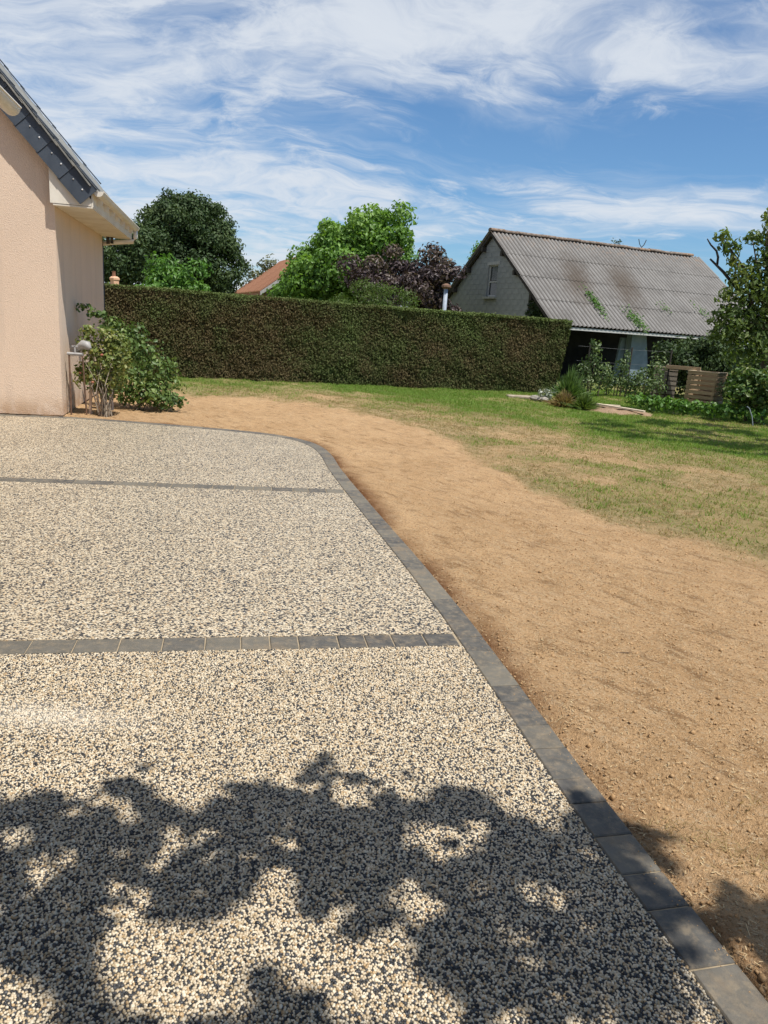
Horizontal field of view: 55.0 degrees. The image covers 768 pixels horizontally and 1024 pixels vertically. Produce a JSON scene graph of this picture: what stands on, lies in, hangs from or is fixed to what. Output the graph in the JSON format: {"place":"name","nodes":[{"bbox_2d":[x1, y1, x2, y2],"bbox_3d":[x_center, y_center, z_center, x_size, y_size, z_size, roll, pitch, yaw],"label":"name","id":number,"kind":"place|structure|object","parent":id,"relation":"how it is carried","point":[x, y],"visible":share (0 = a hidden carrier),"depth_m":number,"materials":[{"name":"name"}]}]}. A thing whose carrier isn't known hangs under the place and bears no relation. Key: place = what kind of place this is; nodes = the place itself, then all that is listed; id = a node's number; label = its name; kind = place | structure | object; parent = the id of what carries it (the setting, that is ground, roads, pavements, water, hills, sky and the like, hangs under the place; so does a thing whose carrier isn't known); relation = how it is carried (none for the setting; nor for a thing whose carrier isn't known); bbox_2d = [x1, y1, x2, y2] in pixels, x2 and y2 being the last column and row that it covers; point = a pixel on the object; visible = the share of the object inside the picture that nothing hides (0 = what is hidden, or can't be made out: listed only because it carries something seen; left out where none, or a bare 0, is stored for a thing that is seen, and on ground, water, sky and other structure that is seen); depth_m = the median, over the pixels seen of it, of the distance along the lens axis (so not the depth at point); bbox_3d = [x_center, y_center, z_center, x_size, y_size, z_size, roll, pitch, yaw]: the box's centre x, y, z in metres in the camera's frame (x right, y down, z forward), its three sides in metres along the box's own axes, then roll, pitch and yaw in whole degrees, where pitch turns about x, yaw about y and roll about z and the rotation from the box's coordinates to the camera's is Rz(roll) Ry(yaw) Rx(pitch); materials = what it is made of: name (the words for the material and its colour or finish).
{"place":"outdoors","nodes":[
{"label":"outdoors","id":0,"kind":"place"},
{"bbox_2d":[109,271,119,283],"bbox_3d":[-9.913,-7.325,27.209,0.255,2.980,0.255,14,17,34],"label":"chimney stack","id":1,"kind":"object","parent":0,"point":[114,278],"visible":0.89,"depth_m":26.84,"materials":[{"name":"ceramic"}]},
{"bbox_2d":[0,414,767,1023],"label":"terrace","id":2,"kind":"structure","parent":0,"point":[278,744],"depth_m":2.60,"materials":[{"name":"gravel"}]},
{"bbox_2d":[28,415,765,998],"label":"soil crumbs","id":3,"kind":"object","parent":2,"relation":"on","point":[536,721],"visible":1,"depth_m":2.51,"materials":[{"name":"brown soil"}]},
{"bbox_2d":[0,351,767,1001],"bbox_3d":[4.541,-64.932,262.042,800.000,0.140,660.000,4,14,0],"label":"ground","id":4,"kind":"structure","parent":0,"point":[354,443],"depth_m":4.97,"materials":[{"name":"soil"}]},
{"bbox_2d":[0,59,139,415],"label":"house","id":5,"kind":"structure","parent":4,"relation":"on","point":[62,213],"depth_m":10.25,"materials":[{"name":"beige paint"}]},
{"bbox_2d":[67,340,91,414],"bbox_3d":[-4.443,-1.964,10.815,0.351,1.095,0.142,4,14,0],"label":"tap standpipe","id":6,"kind":"object","parent":4,"relation":"on","point":[81,345],"visible":1,"depth_m":10.71,"materials":[{"name":"grey metal"}]},
{"bbox_2d":[89,348,103,414],"bbox_3d":[-4.297,-1.953,11.004,0.245,1.000,0.020,4,14,0],"label":"stake bundle","id":7,"kind":"object","parent":4,"relation":"on","point":[90,401],"visible":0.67,"depth_m":11.06,"materials":[{"name":"brown wood"}]},
{"bbox_2d":[73,323,132,416],"bbox_3d":[-4.159,-2.096,10.953,0.858,1.349,0.568,4,14,0],"label":"rose bush","id":8,"kind":"object","parent":4,"relation":"on","point":[110,356],"visible":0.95,"depth_m":10.85,"materials":[{"name":"green plant"}]},
{"bbox_2d":[104,333,113,410],"bbox_3d":[-4.209,-2.170,11.391,0.240,1.200,0.234,4,14,0],"label":"stake","id":9,"kind":"object","parent":4,"relation":"on","point":[112,406],"visible":0.1,"depth_m":11.50,"materials":[{"name":"brown wood"}]},
{"bbox_2d":[76,303,188,410],"bbox_3d":[-3.985,-2.450,11.823,1.752,1.634,0.954,4,14,0],"label":"green shrub","id":10,"kind":"object","parent":4,"relation":"on","point":[156,393],"visible":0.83,"depth_m":11.76,"materials":[{"name":"green plant"}]},
{"bbox_2d":[102,218,173,285],"bbox_3d":[-10.724,-9.302,29.844,4.284,5.105,3.133,4,14,0],"label":"dark shrub","id":11,"kind":"object","parent":4,"relation":"on","point":[126,262],"visible":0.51,"depth_m":29.13,"materials":[{"name":"green plant"}]},
{"bbox_2d":[135,251,213,291],"bbox_3d":[-6.714,-6.740,24.311,2.855,3.418,2.505,4,14,0],"label":"leafy shrub","id":12,"kind":"object","parent":4,"relation":"on","point":[162,275],"visible":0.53,"depth_m":23.53,"materials":[{"name":"green plant"}]},
{"bbox_2d":[133,187,252,293],"bbox_3d":[-8.629,-10.668,32.555,5.614,6.696,4.843,4,14,0],"label":"evergreen tree","id":13,"kind":"object","parent":4,"relation":"on","point":[198,227],"visible":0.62,"depth_m":31.16,"materials":[{"name":"green plant"}]},
{"bbox_2d":[235,253,278,291],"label":"distant tree","id":14,"kind":"object","parent":4,"relation":"on","point":[264,267],"visible":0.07,"depth_m":47.59,"materials":[{"name":"green plant"}]},
{"bbox_2d":[236,258,295,296],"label":"house","id":15,"kind":"structure","parent":4,"relation":"on","point":[261,284],"depth_m":41.98,"materials":[{"name":"tile"}]},
{"bbox_2d":[104,281,572,392],"bbox_3d":[-2.124,-4.503,19.195,15.195,2.212,1.211,0,15,-17],"label":"hedge","id":16,"kind":"object","parent":4,"relation":"on","point":[204,334],"visible":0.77,"depth_m":19.00,"materials":[{"name":"green plant"}]},
{"bbox_2d":[262,199,419,303],"bbox_3d":[-1.761,-9.580,30.579,6.399,6.538,3.990,4,14,0],"label":"broadleaf tree","id":17,"kind":"object","parent":4,"relation":"on","point":[311,273],"visible":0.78,"depth_m":29.49,"materials":[{"name":"green plant"}]},
{"bbox_2d":[328,277,420,309],"bbox_3d":[-0.316,-6.015,23.875,3.266,3.104,2.512,4,14,0],"label":"feathery shrub","id":18,"kind":"object","parent":4,"relation":"on","point":[375,300],"visible":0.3,"depth_m":23.52,"materials":[{"name":"green plant"}]},
{"bbox_2d":[331,241,467,311],"bbox_3d":[0.498,-7.980,28.360,5.206,4.787,3.557,4,14,0],"label":"purple tree","id":19,"kind":"object","parent":4,"relation":"on","point":[426,281],"visible":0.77,"depth_m":27.59,"materials":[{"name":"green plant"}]},
{"bbox_2d":[441,283,450,309],"bbox_3d":[2.048,-6.356,25.798,0.340,3.140,0.340,4,14,0],"label":"flue pipe","id":20,"kind":"object","parent":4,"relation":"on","point":[445,286],"visible":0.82,"depth_m":25.45,"materials":[{"name":"metal"}]},
{"bbox_2d":[467,240,480,259],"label":"background tree","id":21,"kind":"object","parent":4,"relation":"on","point":[473,250],"visible":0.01,"depth_m":40.07,"materials":[{"name":"green plant"}]},
{"bbox_2d":[506,394,529,398],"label":"stone slab","id":22,"kind":"structure","parent":4,"relation":"on","point":[520,396],"depth_m":18.90,"materials":[{"name":"beige stone"}]},
{"bbox_2d":[529,395,541,401],"bbox_3d":[3.833,-2.862,18.549,0.364,0.149,0.252,10,20,-1],"label":"stone","id":23,"kind":"object","parent":4,"relation":"on","point":[535,397],"visible":0.81,"depth_m":18.47,"materials":[{"name":"grey stone"}]},
{"bbox_2d":[537,387,556,399],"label":"silvery plant","id":24,"kind":"object","parent":4,"relation":"on","point":[546,391],"visible":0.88,"depth_m":18.51,"materials":[{"name":"white plant"}]},
{"bbox_2d":[343,453,767,996],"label":"soil clods","id":25,"kind":"object","parent":4,"relation":"on","point":[762,977],"visible":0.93,"depth_m":3.71,"materials":[{"name":"brown soil"}]},
{"bbox_2d":[541,389,575,406],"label":"withered plant","id":26,"kind":"object","parent":4,"relation":"on","point":[561,397],"visible":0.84,"depth_m":17.30,"materials":[{"name":"brown plant"}]},
{"bbox_2d":[361,451,767,986],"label":"straw bits","id":27,"kind":"object","parent":4,"relation":"on","point":[645,719],"visible":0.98,"depth_m":3.35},
{"bbox_2d":[545,365,595,399],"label":"broom plant","id":28,"kind":"object","parent":4,"relation":"on","point":[571,383],"visible":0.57,"depth_m":19.16,"materials":[{"name":"green plant"}]},
{"bbox_2d":[559,390,600,409],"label":"yellowing plant","id":29,"kind":"object","parent":4,"relation":"on","point":[582,402],"visible":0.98,"depth_m":17.03,"materials":[{"name":"green plant"}]},
{"bbox_2d":[575,338,614,395],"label":"climbing plant","id":30,"kind":"object","parent":4,"relation":"on","point":[588,376],"visible":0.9,"depth_m":20.89,"materials":[{"name":"green plant"}]},
{"bbox_2d":[595,350,641,397],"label":"climbing plant","id":31,"kind":"object","parent":4,"relation":"on","point":[617,378],"visible":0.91,"depth_m":21.19,"materials":[{"name":"green plant"}]},
{"bbox_2d":[591,406,651,416],"bbox_3d":[5.274,-2.440,17.376,2.139,0.107,1.333,14,17,33],"label":"soil bed","id":32,"kind":"object","parent":4,"relation":"on","point":[604,409],"visible":0.43,"depth_m":16.85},
{"bbox_2d":[596,403,644,411],"bbox_3d":[5.431,-2.405,16.990,1.150,0.035,0.120,16,19,34],"label":"plank","id":33,"kind":"object","parent":32,"relation":"on","point":[625,408],"visible":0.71,"depth_m":16.93,"materials":[{"name":"beige wood"}]},
{"bbox_2d":[578,344,672,397],"bbox_3d":[6.980,-4.063,21.514,3.050,1.470,0.049,0,15,-14],"label":"wire fence","id":34,"kind":"object","parent":4,"relation":"on","point":[634,364],"visible":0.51,"depth_m":21.52,"materials":[{"name":"grey metal"}]},
{"bbox_2d":[624,392,646,408],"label":"leafy plant","id":35,"kind":"object","parent":4,"relation":"on","point":[635,399],"visible":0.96,"depth_m":17.85,"materials":[{"name":"green plant"}]},
{"bbox_2d":[618,362,668,397],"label":"climbing plant","id":36,"kind":"object","parent":4,"relation":"on","point":[649,386],"visible":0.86,"depth_m":21.35,"materials":[{"name":"green plant"}]},
{"bbox_2d":[638,394,662,410],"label":"leafy plant","id":37,"kind":"object","parent":4,"relation":"on","point":[649,401],"visible":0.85,"depth_m":17.58,"materials":[{"name":"green plant"}]},
{"bbox_2d":[637,353,682,394],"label":"climbing plant","id":38,"kind":"object","parent":4,"relation":"on","point":[655,363],"visible":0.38,"depth_m":22.61,"materials":[{"name":"green plant"}]},
{"bbox_2d":[650,366,677,398],"bbox_3d":[8.452,-3.909,22.276,0.660,0.956,0.780,8,15,14],"label":"compost bin","id":39,"kind":"object","parent":4,"relation":"on","point":[671,383],"visible":0.52,"depth_m":21.91,"materials":[{"name":"brown wood"}]},
{"bbox_2d":[653,395,675,412],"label":"leafy plant","id":40,"kind":"object","parent":4,"relation":"on","point":[665,401],"visible":0.98,"depth_m":17.28,"materials":[{"name":"green plant"}]},
{"bbox_2d":[668,398,690,415],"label":"leafy plant","id":41,"kind":"object","parent":4,"relation":"on","point":[680,404],"visible":0.93,"depth_m":17.13,"materials":[{"name":"green plant"}]},
{"bbox_2d":[682,399,705,415],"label":"leafy plant","id":42,"kind":"object","parent":4,"relation":"on","point":[693,406],"visible":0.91,"depth_m":17.01,"materials":[{"name":"green plant"}]},
{"bbox_2d":[646,322,754,398],"bbox_3d":[10.017,-4.709,22.631,3.720,2.573,2.589,12,17,30],"label":"dark shrub","id":43,"kind":"object","parent":4,"relation":"on","point":[702,354],"visible":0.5,"depth_m":22.41,"materials":[{"name":"green plant"}]},
{"bbox_2d":[637,791,767,874],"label":"dry tufts","id":44,"kind":"object","parent":4,"relation":"on","point":[715,836],"visible":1,"depth_m":2.51,"materials":[{"name":"plant"}]},
{"bbox_2d":[684,370,727,404],"bbox_3d":[9.248,-3.572,21.214,0.840,0.936,0.980,16,18,39],"label":"compost bin","id":45,"kind":"object","parent":4,"relation":"on","point":[703,385],"visible":0.81,"depth_m":20.91,"materials":[{"name":"brown wood"}]},
{"bbox_2d":[666,365,700,370],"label":"beam","id":46,"kind":"structure","parent":45,"relation":"on","point":[682,367],"depth_m":21.48,"materials":[{"name":"brown wood"}]},
{"bbox_2d":[697,401,719,418],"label":"leafy plant","id":47,"kind":"object","parent":4,"relation":"on","point":[706,408],"visible":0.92,"depth_m":16.79,"materials":[{"name":"green plant"}]},
{"bbox_2d":[710,403,733,420],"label":"leafy plant","id":48,"kind":"object","parent":4,"relation":"on","point":[723,410],"visible":1,"depth_m":16.54,"materials":[{"name":"green plant"}]},
{"bbox_2d":[705,207,767,420],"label":"fruit tree","id":49,"kind":"object","parent":4,"relation":"on","point":[755,338],"visible":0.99,"depth_m":16.58,"materials":[{"name":"green plant"}]},
{"bbox_2d":[714,343,760,404],"bbox_3d":[10.241,-3.848,20.270,2.079,2.077,1.958,8,15,14],"label":"dark shrub","id":50,"kind":"object","parent":4,"relation":"on","point":[730,366],"visible":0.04,"depth_m":20.05,"materials":[{"name":"green plant"}]},
{"bbox_2d":[727,405,749,420],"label":"leafy plant","id":51,"kind":"object","parent":4,"relation":"on","point":[740,411],"visible":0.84,"depth_m":16.49,"materials":[{"name":"green plant"}]},
{"bbox_2d":[722,362,767,423],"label":"hydrangea","id":52,"kind":"object","parent":4,"relation":"on","point":[750,387],"visible":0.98,"depth_m":16.37,"materials":[{"name":"green plant"}]},
{"bbox_2d":[742,406,767,425],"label":"leafy plant","id":53,"kind":"object","parent":4,"relation":"on","point":[756,413],"visible":0.9,"depth_m":16.18,"materials":[{"name":"green plant"}]},
{"bbox_2d":[0,0,767,348],"label":"sky","id":54,"kind":"structure","parent":0,"point":[628,121],"materials":[{"name":"blue"}]},
{"bbox_2d":[119,374,767,557],"bbox_3d":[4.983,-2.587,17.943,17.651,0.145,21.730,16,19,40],"label":"lawn grass","id":55,"kind":"structure","parent":0,"point":[562,409],"depth_m":14.72,"materials":[{"name":"green plant"}]},
{"bbox_2d":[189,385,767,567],"bbox_3d":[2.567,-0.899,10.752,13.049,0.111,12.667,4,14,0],"label":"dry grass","id":56,"kind":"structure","parent":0,"point":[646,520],"depth_m":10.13,"materials":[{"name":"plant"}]},
{"bbox_2d":[447,228,746,386],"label":"barn","id":57,"kind":"structure","parent":0,"point":[618,298],"depth_m":28.72,"materials":[{"name":"grey concrete"}]},
{"bbox_2d":[481,261,499,298],"bbox_3d":[4.242,-9.114,29.011,0.240,1.398,0.960,-2,15,-22],"label":"window","id":58,"kind":"structure","parent":57,"relation":"in","point":[492,283],"depth_m":29.11,"materials":[{"name":"grey paint"}]}
]}

